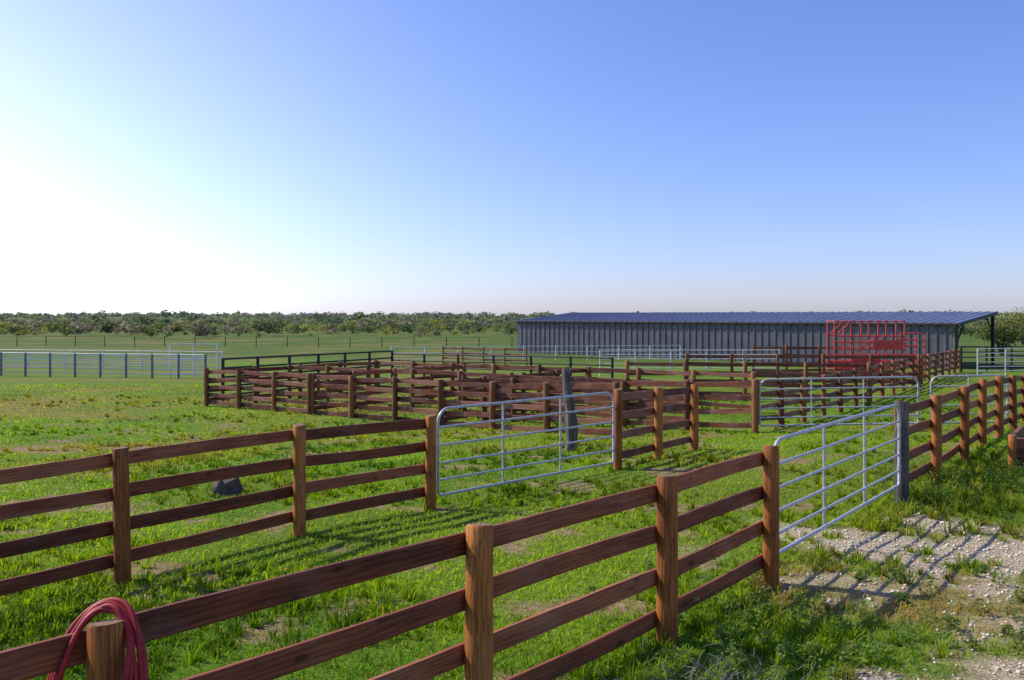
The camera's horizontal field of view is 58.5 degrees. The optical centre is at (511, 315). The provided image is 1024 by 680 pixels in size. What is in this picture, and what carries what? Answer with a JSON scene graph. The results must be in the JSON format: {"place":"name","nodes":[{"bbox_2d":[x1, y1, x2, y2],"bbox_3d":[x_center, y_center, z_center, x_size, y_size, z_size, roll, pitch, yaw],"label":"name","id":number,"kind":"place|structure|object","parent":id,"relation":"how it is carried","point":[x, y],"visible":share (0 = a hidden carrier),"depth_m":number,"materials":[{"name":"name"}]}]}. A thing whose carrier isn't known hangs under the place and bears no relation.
{"place":"outdoors","nodes":[
{"label":"outdoors","id":0,"kind":"place"},
{"bbox_2d":[0,316,1023,679],"bbox_3d":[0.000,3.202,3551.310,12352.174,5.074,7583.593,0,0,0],"label":"pasture ground","id":1,"kind":"structure","parent":0,"point":[284,342],"depth_m":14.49,"materials":[{"name":"green plant"}]},
{"bbox_2d":[0,352,206,378],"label":"white pipe fence","id":2,"kind":"object","parent":1,"relation":"on","point":[100,363],"visible":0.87,"depth_m":54.03,"materials":[{"name":"white metal"}]},
{"bbox_2d":[0,349,222,370],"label":"white pipe fence","id":3,"kind":"object","parent":1,"relation":"on","point":[141,361],"visible":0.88,"depth_m":62.09,"materials":[{"name":"metal"}]},
{"bbox_2d":[169,344,217,377],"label":"white pipe panel","id":4,"kind":"object","parent":1,"relation":"on","point":[193,358],"visible":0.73,"depth_m":53.70,"materials":[{"name":"paint"}]},
{"bbox_2d":[0,414,436,595],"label":"wooden fence","id":5,"kind":"object","parent":1,"relation":"on","point":[121,525],"visible":0.91,"depth_m":10.65,"materials":[{"name":"brown wood"}]},
{"bbox_2d":[207,478,245,496],"bbox_3d":[-4.565,2.733,14.600,0.682,0.330,0.475,0,0,0],"label":"rock","id":6,"kind":"object","parent":1,"relation":"on","point":[230,487],"visible":0.73,"depth_m":14.47,"materials":[{"name":"grey stone"}]},
{"bbox_2d":[16,336,480,346],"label":"wire fence","id":7,"kind":"object","parent":1,"relation":"on","point":[194,339],"visible":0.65,"depth_m":107.61,"materials":[{"name":"grey metal"}]},
{"bbox_2d":[203,360,379,405],"bbox_3d":[-8.961,2.906,38.612,0.225,1.823,9.265,0,0,37],"label":"wooden fence","id":8,"kind":"object","parent":1,"relation":"on","point":[256,369],"visible":0.46,"depth_m":37.57,"materials":[{"name":"brown wood"}]},
{"bbox_2d":[221,350,392,400],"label":"dark pipe fence","id":9,"kind":"object","parent":1,"relation":"on","point":[369,358],"visible":0.48,"depth_m":40.99,"materials":[{"name":"black metal"}]},
{"bbox_2d":[307,364,465,414],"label":"wooden fence","id":10,"kind":"object","parent":1,"relation":"on","point":[354,373],"visible":0.5,"depth_m":34.15,"materials":[{"name":"brown wood"}]},
{"bbox_2d":[0,445,778,679],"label":"wooden fence","id":11,"kind":"object","parent":1,"relation":"on","point":[99,648],"visible":0.95,"depth_m":6.04,"materials":[{"name":"brown wood"}]},
{"bbox_2d":[47,597,147,679],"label":"rope","id":12,"kind":"object","parent":11,"relation":"attached to","point":[120,608],"visible":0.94,"depth_m":4.20,"materials":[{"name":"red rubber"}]},
{"bbox_2d":[206,368,619,433],"bbox_3d":[-4.432,2.777,29.863,17.985,1.978,0.244,0,0,35],"label":"wooden fence","id":13,"kind":"object","parent":1,"relation":"on","point":[493,395],"visible":0.87,"depth_m":29.28,"materials":[{"name":"brown wood"}]},
{"bbox_2d":[442,346,527,365],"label":"wooden fence","id":14,"kind":"object","parent":1,"relation":"on","point":[483,353],"visible":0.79,"depth_m":63.97,"materials":[{"name":"brown wood"}]},
{"bbox_2d":[287,364,695,419],"bbox_3d":[-1.887,2.857,33.056,18.249,1.861,0.234,0,0,35],"label":"wooden fence","id":15,"kind":"object","parent":1,"relation":"on","point":[413,372],"visible":0.4,"depth_m":31.43,"materials":[{"name":"brown wood"}]},
{"bbox_2d":[392,353,613,383],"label":"dark pipe fence","id":16,"kind":"object","parent":1,"relation":"on","point":[570,364],"visible":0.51,"depth_m":43.87,"materials":[{"name":"black metal"}]},
{"bbox_2d":[0,317,1023,336],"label":"distant trees","id":17,"kind":"object","parent":1,"relation":"on","point":[436,327],"visible":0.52,"depth_m":175.80,"materials":[{"name":"green plant"}]},
{"bbox_2d":[0,309,1023,321],"bbox_3d":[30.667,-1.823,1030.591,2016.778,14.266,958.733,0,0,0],"label":"distant trees","id":18,"kind":"object","parent":1,"relation":"on","point":[184,315],"visible":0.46,"depth_m":807.37,"materials":[{"name":"green plant"}]},
{"bbox_2d":[0,314,1023,332],"bbox_3d":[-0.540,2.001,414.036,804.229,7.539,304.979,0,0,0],"label":"distant trees","id":19,"kind":"object","parent":1,"relation":"on","point":[98,320],"visible":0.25,"depth_m":362.29,"materials":[{"name":"green plant"}]},
{"bbox_2d":[438,366,590,425],"bbox_3d":[0.390,2.857,31.860,0.228,1.775,9.144,0,0,35],"label":"wooden fence","id":20,"kind":"object","parent":1,"relation":"on","point":[556,373],"visible":0.41,"depth_m":29.96,"materials":[{"name":"brown wood"}]},
{"bbox_2d":[391,345,680,360],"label":"white pipe panel","id":21,"kind":"object","parent":1,"relation":"on","point":[491,352],"visible":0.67,"depth_m":73.86,"materials":[{"name":"paint"}]},
{"bbox_2d":[373,360,755,407],"bbox_3d":[1.114,2.897,37.210,18.053,1.843,0.235,0,0,34],"label":"wooden fence","id":22,"kind":"object","parent":1,"relation":"on","point":[637,371],"visible":0.3,"depth_m":34.98,"materials":[{"name":"brown wood"}]},
{"bbox_2d":[562,367,577,450],"bbox_3d":[1.298,2.181,20.411,0.371,2.068,0.324,0,0,0],"label":"weathered post","id":23,"kind":"object","parent":1,"relation":"on","point":[570,419],"visible":0.87,"depth_m":20.31,"materials":[{"name":"grey wood"}]},
{"bbox_2d":[462,375,758,430],"bbox_3d":[2.513,2.731,27.706,10.235,2.018,0.233,0,0,35],"label":"wooden fence","id":24,"kind":"object","parent":1,"relation":"on","point":[685,398],"visible":0.55,"depth_m":26.46,"materials":[{"name":"brown wood"}]},
{"bbox_2d":[759,376,921,426],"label":"pipe gate","id":25,"kind":"structure","parent":24,"relation":"attached to","point":[863,397],"depth_m":24.69,"materials":[{"name":"metal"}]},
{"bbox_2d":[612,384,698,470],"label":"wooden fence","id":26,"kind":"object","parent":1,"relation":"on","point":[658,427],"visible":0.92,"depth_m":18.52,"materials":[{"name":"brown wood"}]},
{"bbox_2d":[437,392,615,496],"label":"pipe gate","id":27,"kind":"structure","parent":26,"relation":"attached to","point":[559,459],"depth_m":15.06,"materials":[{"name":"metal"}]},
{"bbox_2d":[599,349,779,376],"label":"white pipe panel","id":28,"kind":"object","parent":1,"relation":"on","point":[635,354],"visible":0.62,"depth_m":53.57,"materials":[{"name":"paint"}]},
{"bbox_2d":[599,636,816,679],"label":"clump","id":29,"kind":"object","parent":1,"relation":"on","point":[713,673],"visible":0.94,"depth_m":7.05,"materials":[{"name":"green plant"}]},
{"bbox_2d":[625,360,870,402],"bbox_3d":[9.407,2.789,36.956,9.637,1.929,0.242,0,0,13],"label":"wooden fence","id":30,"kind":"object","parent":1,"relation":"on","point":[745,364],"visible":0.5,"depth_m":36.76,"materials":[{"name":"brown wood"}]},
{"bbox_2d":[513,311,997,368],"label":"open cattle barn","id":31,"kind":"structure","parent":1,"relation":"on","point":[718,332],"depth_m":74.47,"materials":[{"name":"metal"}]},
{"bbox_2d":[594,571,962,679],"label":"weed patch","id":32,"kind":"object","parent":1,"relation":"on","point":[734,644],"visible":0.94,"depth_m":7.61,"materials":[{"name":"green plant"}]},
{"bbox_2d":[751,345,853,371],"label":"wooden fence","id":33,"kind":"object","parent":1,"relation":"on","point":[786,348],"visible":0.49,"depth_m":55.08,"materials":[{"name":"brown wood"}]},
{"bbox_2d":[685,353,920,386],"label":"wooden fence","id":34,"kind":"object","parent":1,"relation":"on","point":[823,357],"visible":0.49,"depth_m":45.02,"materials":[{"name":"brown wood"}]},
{"bbox_2d":[589,556,1023,624],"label":"weed patch","id":35,"kind":"object","parent":1,"relation":"on","point":[902,596],"visible":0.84,"depth_m":9.65,"materials":[{"name":"green plant"}]},
{"bbox_2d":[683,512,1023,679],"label":"gravel stones","id":36,"kind":"object","parent":1,"relation":"on","point":[932,572],"visible":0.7,"depth_m":10.69,"materials":[{"name":"gravel"}]},
{"bbox_2d":[751,349,960,432],"bbox_3d":[17.491,2.796,41.392,0.252,2.163,39.919,0,0,33],"label":"wooden fence","id":37,"kind":"object","parent":1,"relation":"on","point":[804,402],"visible":0.73,"depth_m":32.54,"materials":[{"name":"brown wood"}]},
{"bbox_2d":[827,321,925,379],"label":"red cattle chute","id":38,"kind":"object","parent":1,"relation":"on","point":[896,344],"visible":0.73,"depth_m":49.58,"materials":[{"name":"paint"}]},
{"bbox_2d":[779,445,1023,524],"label":"weed patch","id":39,"kind":"object","parent":1,"relation":"on","point":[987,472],"visible":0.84,"depth_m":14.94,"materials":[{"name":"green plant"}]},
{"bbox_2d":[894,401,908,504],"bbox_3d":[5.967,2.221,14.001,0.208,1.838,0.208,0,0,0],"label":"gate post","id":40,"kind":"object","parent":1,"relation":"on","point":[901,491],"visible":0.73,"depth_m":13.91,"materials":[{"name":"grey wood"}]},
{"bbox_2d":[774,404,900,554],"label":"pipe gate","id":41,"kind":"structure","parent":40,"relation":"attached to","point":[824,508],"depth_m":11.56,"materials":[{"name":"metal"}]},
{"bbox_2d":[838,579,1023,663],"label":"weed patch","id":42,"kind":"object","parent":1,"relation":"on","point":[955,620],"visible":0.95,"depth_m":8.14,"materials":[{"name":"green plant"}]},
{"bbox_2d":[933,309,961,336],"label":"mesquite tree","id":43,"kind":"object","parent":1,"relation":"on","point":[953,325],"visible":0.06,"depth_m":108.93,"materials":[{"name":"green plant"}]},
{"bbox_2d":[894,374,1023,480],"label":"wooden fence","id":44,"kind":"object","parent":1,"relation":"on","point":[934,424],"visible":0.84,"depth_m":17.94,"materials":[{"name":"brown wood"}]},
{"bbox_2d":[927,374,1010,423],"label":"pipe gate","id":45,"kind":"structure","parent":44,"relation":"attached to","point":[1007,398],"depth_m":24.54,"materials":[{"name":"metal"}]},
{"bbox_2d":[960,346,1023,371],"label":"dark pipe fence","id":46,"kind":"object","parent":1,"relation":"on","point":[1011,351],"visible":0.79,"depth_m":58.40,"materials":[{"name":"black metal"}]},
{"bbox_2d":[966,319,1023,354],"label":"mesquite tree","id":47,"kind":"object","parent":1,"relation":"on","point":[1003,333],"visible":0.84,"depth_m":83.31,"materials":[{"name":"green plant"}]},
{"bbox_2d":[977,348,1023,374],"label":"white pipe panel","id":48,"kind":"object","parent":1,"relation":"on","point":[1005,366],"visible":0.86,"depth_m":54.25,"materials":[{"name":"paint"}]},
{"bbox_2d":[994,497,1022,518],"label":"weed patch","id":49,"kind":"object","parent":1,"relation":"on","point":[1002,508],"visible":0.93,"depth_m":13.00,"materials":[{"name":"green plant"}]},
{"bbox_2d":[995,307,1023,344],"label":"mesquite tree","id":50,"kind":"object","parent":1,"relation":"on","point":[1015,319],"visible":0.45,"depth_m":118.08,"materials":[{"name":"green plant"}]},
{"bbox_2d":[1008,426,1023,467],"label":"timber edging","id":51,"kind":"object","parent":1,"relation":"on","point":[1015,444],"visible":0.8,"depth_m":17.01,"materials":[{"name":"brown wood"}]},
{"bbox_2d":[1009,315,1023,338],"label":"mesquite tree","id":52,"kind":"object","parent":1,"relation":"on","point":[1021,324],"visible":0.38,"depth_m":86.24,"materials":[{"name":"green plant"}]},
{"bbox_2d":[0,0,1023,315],"label":"sky","id":53,"kind":"structure","parent":0,"point":[498,157],"materials":[{"name":"blue"}]}
]}

